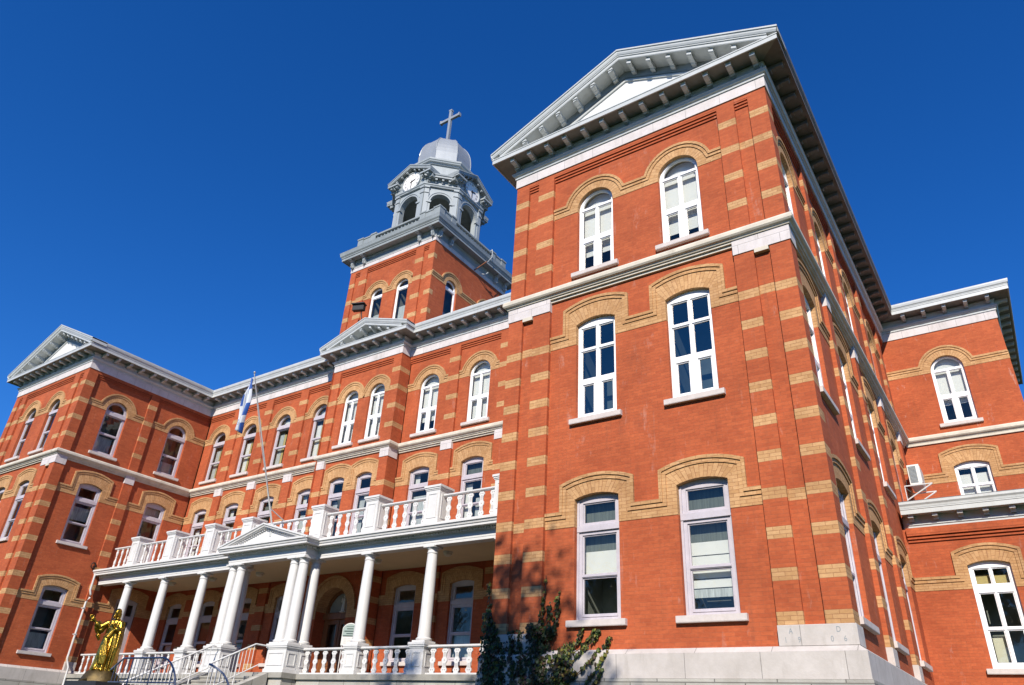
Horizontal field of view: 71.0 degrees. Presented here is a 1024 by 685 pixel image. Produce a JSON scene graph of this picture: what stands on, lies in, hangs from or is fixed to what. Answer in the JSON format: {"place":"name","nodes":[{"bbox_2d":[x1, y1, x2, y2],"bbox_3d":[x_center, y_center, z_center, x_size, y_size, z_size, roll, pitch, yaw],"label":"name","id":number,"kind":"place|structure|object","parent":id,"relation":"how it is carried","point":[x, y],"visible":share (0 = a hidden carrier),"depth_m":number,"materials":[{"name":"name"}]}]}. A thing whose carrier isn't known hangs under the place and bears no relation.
{"place":"outdoors","nodes":[
{"label":"outdoors","id":0,"kind":"place"},
{"bbox_2d":[0,0,1023,437],"label":"sky","id":1,"kind":"structure","parent":0,"point":[185,184],"materials":[{"name":"blue"}]},
{"bbox_3d":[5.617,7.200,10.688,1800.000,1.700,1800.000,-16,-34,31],"label":"ground","id":2,"kind":"structure","parent":0,"visible":0},
{"bbox_2d":[64,681,133,684],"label":"statue pedestal","id":3,"kind":"object","parent":2,"relation":"on","point":[85,683],"visible":1,"depth_m":23.06,"materials":[{"name":"stone"}]},
{"bbox_2d":[78,608,125,681],"bbox_3d":[-13.618,10.215,24.269,1.342,2.317,1.072,-8,-31,19],"label":"gilded statue","id":4,"kind":"object","parent":3,"relation":"on","point":[105,661],"visible":0.96,"depth_m":23.95,"materials":[{"name":"gold metal"}]},
{"bbox_2d":[107,657,175,684],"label":"curved railing","id":5,"kind":"object","parent":2,"relation":"on","point":[153,658],"visible":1,"depth_m":15.13,"materials":[{"name":"blue metal"}]},
{"bbox_2d":[209,663,229,684],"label":"curved railing","id":6,"kind":"object","parent":2,"relation":"on","point":[220,671],"visible":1,"depth_m":13.75,"materials":[{"name":"metal"}]},
{"bbox_2d":[172,673,267,684],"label":"stone steps","id":7,"kind":"structure","parent":2,"relation":"on","point":[257,679],"depth_m":23.48,"materials":[{"name":"stone"}]},
{"bbox_2d":[122,645,216,684],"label":"stair railing","id":8,"kind":"object","parent":7,"relation":"on","point":[174,661],"visible":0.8,"depth_m":24.18,"materials":[{"name":"white metal"}]},
{"bbox_2d":[206,643,267,684],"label":"stair railing","id":9,"kind":"object","parent":7,"relation":"on","point":[227,656],"visible":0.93,"depth_m":22.83,"materials":[{"name":"white metal"}]},
{"bbox_2d":[0,24,1023,684],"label":"brick building","id":10,"kind":"structure","parent":2,"relation":"on","point":[690,396],"depth_m":20.95,"materials":[{"name":"red brick"}]},
{"bbox_2d":[0,481,29,541],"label":"window","id":11,"kind":"structure","parent":10,"relation":"in","point":[19,498],"depth_m":33.63,"materials":[{"name":"purple paint"}]},
{"bbox_2d":[4,410,35,462],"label":"window","id":12,"kind":"structure","parent":10,"relation":"in","point":[30,420],"depth_m":36.90,"materials":[{"name":"purple paint"}]},
{"bbox_2d":[16,585,66,656],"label":"window","id":13,"kind":"structure","parent":10,"relation":"in","point":[33,642],"depth_m":31.11,"materials":[{"name":"purple paint"}]},
{"bbox_2d":[27,400,59,454],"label":"window","id":14,"kind":"structure","parent":10,"relation":"in","point":[53,412],"depth_m":35.60,"materials":[{"name":"purple paint"}]},
{"bbox_2d":[56,484,100,549],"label":"window","id":15,"kind":"structure","parent":10,"relation":"in","point":[76,513],"depth_m":33.57,"materials":[{"name":"purple paint"}]},
{"bbox_2d":[62,574,95,684],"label":"downpipe","id":16,"kind":"object","parent":10,"relation":"attached to","point":[76,630],"visible":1,"depth_m":31.80,"materials":[{"name":"white metal"}]},
{"bbox_2d":[88,403,126,461],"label":"window","id":17,"kind":"structure","parent":10,"relation":"in","point":[101,446],"depth_m":35.40,"materials":[{"name":"purple paint"}]},
{"bbox_2d":[110,599,136,672],"bbox_3d":[-18.450,13.746,33.443,0.162,3.405,1.096,-16,-34,31],"label":"door","id":18,"kind":"structure","parent":10,"relation":"in","point":[127,619],"depth_m":33.96,"materials":[{"name":"purple paint"}]},
{"bbox_2d":[127,503,164,561],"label":"window","id":19,"kind":"structure","parent":10,"relation":"in","point":[152,516],"depth_m":36.31,"materials":[{"name":"purple paint"}]},
{"bbox_2d":[154,604,181,667],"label":"window","id":20,"kind":"structure","parent":10,"relation":"in","point":[170,621],"depth_m":34.26,"materials":[{"name":"purple paint"}]},
{"bbox_2d":[153,426,185,481],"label":"window","id":21,"kind":"structure","parent":10,"relation":"in","point":[164,469],"depth_m":37.80,"materials":[{"name":"purple paint"}]},
{"bbox_2d":[185,510,206,556],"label":"window","id":22,"kind":"structure","parent":10,"relation":"in","point":[202,513],"depth_m":36.73,"materials":[{"name":"purple paint"}]},
{"bbox_2d":[193,601,214,666],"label":"window","id":23,"kind":"structure","parent":10,"relation":"in","point":[203,619],"depth_m":33.08,"materials":[{"name":"purple paint"}]},
{"bbox_2d":[198,433,224,484],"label":"window","id":24,"kind":"structure","parent":10,"relation":"in","point":[221,444],"depth_m":38.52,"materials":[{"name":"purple paint"}]},
{"bbox_2d":[209,577,216,581],"bbox_3d":[-12.942,10.253,31.021,0.340,0.155,0.340,-16,-34,31],"label":"ceiling lamp","id":25,"kind":"object","parent":10,"relation":"attached to","point":[212,579],"visible":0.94,"depth_m":30.93,"materials":[{"name":"paint"}]},
{"bbox_2d":[222,503,238,543],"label":"window","id":26,"kind":"structure","parent":10,"relation":"in","point":[226,520],"depth_m":35.50,"materials":[{"name":"purple paint"}]},
{"bbox_2d":[229,425,255,477],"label":"window","id":27,"kind":"structure","parent":10,"relation":"in","point":[247,455],"depth_m":37.18,"materials":[{"name":"purple paint"}]},
{"bbox_2d":[236,598,251,666],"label":"window","id":28,"kind":"structure","parent":10,"relation":"in","point":[244,615],"depth_m":31.52,"materials":[{"name":"purple paint"}]},
{"bbox_2d":[256,572,263,576],"bbox_3d":[-10.338,9.513,29.411,0.340,0.155,0.340,-16,-34,31],"label":"ceiling lamp","id":29,"kind":"object","parent":10,"relation":"attached to","point":[259,574],"visible":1,"depth_m":29.32,"materials":[{"name":"paint"}]},
{"bbox_2d":[257,497,273,519],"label":"window","id":30,"kind":"structure","parent":10,"relation":"in","point":[261,514],"depth_m":34.26,"materials":[{"name":"white paint"}]},
{"bbox_2d":[253,371,283,536],"bbox_3d":[-9.243,4.205,27.087,0.130,5.777,2.808,-16,-34,31],"label":"flagpole","id":31,"kind":"object","parent":10,"relation":"attached to","point":[261,438],"visible":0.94,"depth_m":26.89,"materials":[{"name":"metal"}]},
{"bbox_2d":[235,378,252,433],"bbox_3d":[-9.963,2.358,26.825,0.347,2.225,0.237,-16,-34,31],"label":"flag","id":32,"kind":"object","parent":31,"relation":"hanging from","point":[245,402],"visible":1,"depth_m":26.74,"materials":[{"name":"blue fabric"}]},
{"bbox_2d":[258,596,282,666],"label":"window","id":33,"kind":"structure","parent":10,"relation":"in","point":[277,612],"depth_m":30.39,"materials":[{"name":"white paint"}]},
{"bbox_2d":[263,415,290,470],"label":"window","id":34,"kind":"structure","parent":10,"relation":"in","point":[280,449],"depth_m":35.85,"materials":[{"name":"white paint"}]},
{"bbox_2d":[292,489,309,532],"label":"window","id":35,"kind":"structure","parent":10,"relation":"in","point":[300,507],"depth_m":32.69,"materials":[{"name":"purple paint"}]},
{"bbox_2d":[300,405,326,461],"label":"window","id":36,"kind":"structure","parent":10,"relation":"in","point":[317,418],"depth_m":34.52,"materials":[{"name":"purple paint"}]},
{"bbox_2d":[316,591,346,672],"bbox_3d":[-6.794,11.367,27.884,1.716,3.378,0.220,-16,-34,31],"label":"door","id":37,"kind":"structure","parent":10,"relation":"in","point":[332,616],"depth_m":28.13,"materials":[{"name":"brown wood"}]},
{"bbox_2d":[327,478,343,534],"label":"window","id":38,"kind":"structure","parent":10,"relation":"in","point":[337,496],"depth_m":30.98,"materials":[{"name":"purple paint"}]},
{"bbox_2d":[339,596,346,612],"bbox_3d":[-6.570,10.238,28.121,0.298,0.639,0.298,-16,-34,31],"label":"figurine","id":39,"kind":"object","parent":10,"relation":"on","point":[343,607],"visible":0.9,"depth_m":28.02,"materials":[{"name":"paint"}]},
{"bbox_2d":[331,391,357,449],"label":"window","id":40,"kind":"structure","parent":10,"relation":"in","point":[349,423],"depth_m":32.58,"materials":[{"name":"white plastic"}]},
{"bbox_2d":[337,623,354,672],"bbox_3d":[-5.791,10.849,25.252,0.600,1.850,0.060,-5,-30,16],"label":"sign","id":41,"kind":"object","parent":10,"relation":"on","point":[347,632],"visible":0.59,"depth_m":25.51,"materials":[{"name":"white paint"}]},
{"bbox_2d":[351,302,366,319],"bbox_3d":[-7.505,-1.435,35.297,0.680,0.855,0.682,-5,-30,14],"label":"floodlight","id":42,"kind":"object","parent":10,"relation":"attached to","point":[359,307],"visible":0.87,"depth_m":35.20,"materials":[{"name":"black metal"}]},
{"bbox_2d":[349,472,371,533],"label":"window","id":43,"kind":"structure","parent":10,"relation":"in","point":[364,491],"depth_m":29.97,"materials":[{"name":"purple paint"}]},
{"bbox_2d":[358,384,384,443],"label":"window","id":44,"kind":"structure","parent":10,"relation":"in","point":[375,418],"depth_m":31.74,"materials":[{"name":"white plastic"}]},
{"bbox_2d":[368,289,381,317],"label":"window","id":45,"kind":"structure","parent":10,"relation":"in","point":[374,297],"depth_m":36.08,"materials":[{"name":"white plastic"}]},
{"bbox_2d":[375,559,381,563],"bbox_3d":[-4.873,7.943,26.001,0.340,0.155,0.340,-16,-34,31],"label":"ceiling lamp","id":46,"kind":"object","parent":10,"relation":"attached to","point":[378,561],"visible":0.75,"depth_m":25.90,"materials":[{"name":"paint"}]},
{"bbox_2d":[380,585,415,665],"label":"window","id":47,"kind":"structure","parent":10,"relation":"in","point":[402,606],"depth_m":26.68,"materials":[{"name":"purple paint"}]},
{"bbox_2d":[393,279,407,318],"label":"window","id":48,"kind":"structure","parent":10,"relation":"in","point":[401,309],"depth_m":34.98,"materials":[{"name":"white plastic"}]},
{"bbox_2d":[406,467,428,525],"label":"window","id":49,"kind":"structure","parent":10,"relation":"in","point":[414,486],"depth_m":29.04,"materials":[{"name":"purple paint"}]},
{"bbox_2d":[410,375,438,437],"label":"window","id":50,"kind":"structure","parent":10,"relation":"in","point":[428,413],"depth_m":30.90,"materials":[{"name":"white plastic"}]},
{"bbox_2d":[443,551,452,556],"bbox_3d":[-2.175,7.170,24.323,0.340,0.155,0.340,-16,-34,31],"label":"ceiling lamp","id":51,"kind":"object","parent":10,"relation":"attached to","point":[447,553],"visible":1,"depth_m":24.23,"materials":[{"name":"paint"}]},
{"bbox_2d":[442,281,454,314],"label":"window","id":52,"kind":"structure","parent":10,"relation":"in","point":[449,290],"depth_m":35.25,"materials":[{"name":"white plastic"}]},
{"bbox_2d":[438,580,473,665],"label":"window","id":53,"kind":"structure","parent":10,"relation":"in","point":[461,602],"depth_m":25.14,"materials":[{"name":"purple paint"}]},
{"bbox_2d":[460,457,483,517],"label":"window","id":54,"kind":"structure","parent":10,"relation":"in","point":[472,469],"depth_m":27.74,"materials":[{"name":"purple paint"}]},
{"bbox_2d":[460,361,489,426],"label":"window","id":55,"kind":"structure","parent":10,"relation":"in","point":[477,403],"depth_m":29.45,"materials":[{"name":"white plastic"}]},
{"bbox_2d":[474,250,492,274],"bbox_3d":[-1.430,-4.394,37.841,0.632,1.830,0.962,-16,-34,31],"label":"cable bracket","id":56,"kind":"object","parent":10,"relation":"attached to","point":[483,264],"visible":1,"depth_m":37.44,"materials":[{"name":"metal"}]},
{"bbox_2d":[571,189,618,278],"bbox_3d":[2.350,-3.075,19.809,1.380,2.870,0.435,-16,-34,31],"label":"window","id":57,"kind":"structure","parent":10,"relation":"in","point":[596,226],"depth_m":19.93,"materials":[{"name":"white plastic"}]},
{"bbox_2d":[569,316,621,425],"bbox_3d":[2.080,0.599,17.684,1.380,2.905,0.270,-16,-34,31],"label":"window","id":58,"kind":"structure","parent":10,"relation":"in","point":[599,413],"depth_m":17.63,"materials":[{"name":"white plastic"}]},
{"bbox_2d":[565,493,626,627],"bbox_3d":[1.893,4.656,15.516,1.380,2.830,0.465,-16,-34,31],"label":"window","id":59,"kind":"structure","parent":10,"relation":"in","point":[598,545],"depth_m":15.74,"materials":[{"name":"purple paint"}]},
{"bbox_2d":[655,157,709,251],"bbox_3d":[4.371,-3.654,18.551,1.380,2.870,0.435,-16,-34,31],"label":"window","id":60,"kind":"structure","parent":10,"relation":"in","point":[681,210],"depth_m":18.63,"materials":[{"name":"white plastic"}]},
{"bbox_2d":[664,289,725,406],"bbox_3d":[4.101,0.021,16.427,1.380,2.905,0.270,-16,-34,31],"label":"window","id":61,"kind":"structure","parent":10,"relation":"in","point":[697,392],"depth_m":16.35,"materials":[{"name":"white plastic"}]},
{"bbox_2d":[675,478,748,623],"bbox_3d":[3.914,4.078,14.259,1.380,2.830,0.465,-16,-34,31],"label":"window","id":62,"kind":"structure","parent":10,"relation":"in","point":[705,510],"depth_m":14.39,"materials":[{"name":"purple paint"}]},
{"bbox_2d":[781,162,793,215],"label":"window","id":63,"kind":"structure","parent":10,"relation":"in","point":[784,174],"depth_m":18.92,"materials":[{"name":"white plastic"}]},
{"bbox_2d":[815,232,825,277],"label":"window","id":64,"kind":"structure","parent":10,"relation":"in","point":[815,232],"depth_m":21.27,"materials":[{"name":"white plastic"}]},
{"bbox_2d":[804,295,839,414],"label":"window","id":65,"kind":"structure","parent":10,"relation":"in","point":[824,394],"depth_m":16.32,"materials":[{"name":"white plastic"}]},
{"bbox_2d":[845,295,853,331],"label":"window","id":66,"kind":"structure","parent":10,"relation":"in","point":[845,295],"depth_m":23.80,"materials":[{"name":"white plastic"}]},
{"bbox_2d":[839,356,870,460],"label":"window","id":67,"kind":"structure","parent":10,"relation":"in","point":[860,447],"depth_m":18.56,"materials":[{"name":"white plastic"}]},
{"bbox_2d":[837,487,879,634],"bbox_3d":[6.594,4.086,13.985,0.300,2.830,1.380,-16,-34,31],"label":"window","id":68,"kind":"structure","parent":10,"relation":"in","point":[864,622],"depth_m":14.17,"materials":[{"name":"purple paint"}]},
{"bbox_2d":[869,409,896,499],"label":"window","id":69,"kind":"structure","parent":10,"relation":"in","point":[886,485],"depth_m":20.79,"materials":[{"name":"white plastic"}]},
{"bbox_2d":[873,532,909,654],"bbox_3d":[8.451,5.499,16.319,0.300,2.830,1.380,-16,-34,31],"label":"window","id":70,"kind":"structure","parent":10,"relation":"in","point":[899,647],"depth_m":16.43,"materials":[{"name":"purple paint"}]},
{"bbox_2d":[901,565,932,671],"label":"window","id":71,"kind":"structure","parent":10,"relation":"in","point":[923,664],"depth_m":18.86,"materials":[{"name":"purple paint"}]},
{"bbox_2d":[904,464,936,500],"bbox_3d":[13.833,4.862,24.369,0.862,1.220,1.004,-16,-34,31],"label":"air conditioner","id":72,"kind":"object","parent":10,"relation":"attached to","point":[917,480],"visible":0.94,"depth_m":24.21,"materials":[{"name":"beige metal"}]},
{"bbox_2d":[931,356,983,427],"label":"window","id":73,"kind":"structure","parent":10,"relation":"in","point":[951,384],"depth_m":27.14,"materials":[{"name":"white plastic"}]},
{"bbox_2d":[954,461,996,494],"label":"window","id":74,"kind":"structure","parent":10,"relation":"in","point":[981,482],"depth_m":25.46,"materials":[{"name":"white plastic"}]},
{"bbox_2d":[968,561,1023,674],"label":"window","id":75,"kind":"structure","parent":10,"relation":"in","point":[996,585],"depth_m":18.93,"materials":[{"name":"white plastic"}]},
{"bbox_2d":[476,579,612,684],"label":"bush","id":76,"kind":"object","parent":2,"relation":"on","point":[538,635],"visible":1,"depth_m":15.08,"materials":[{"name":"green plant"}]}
]}

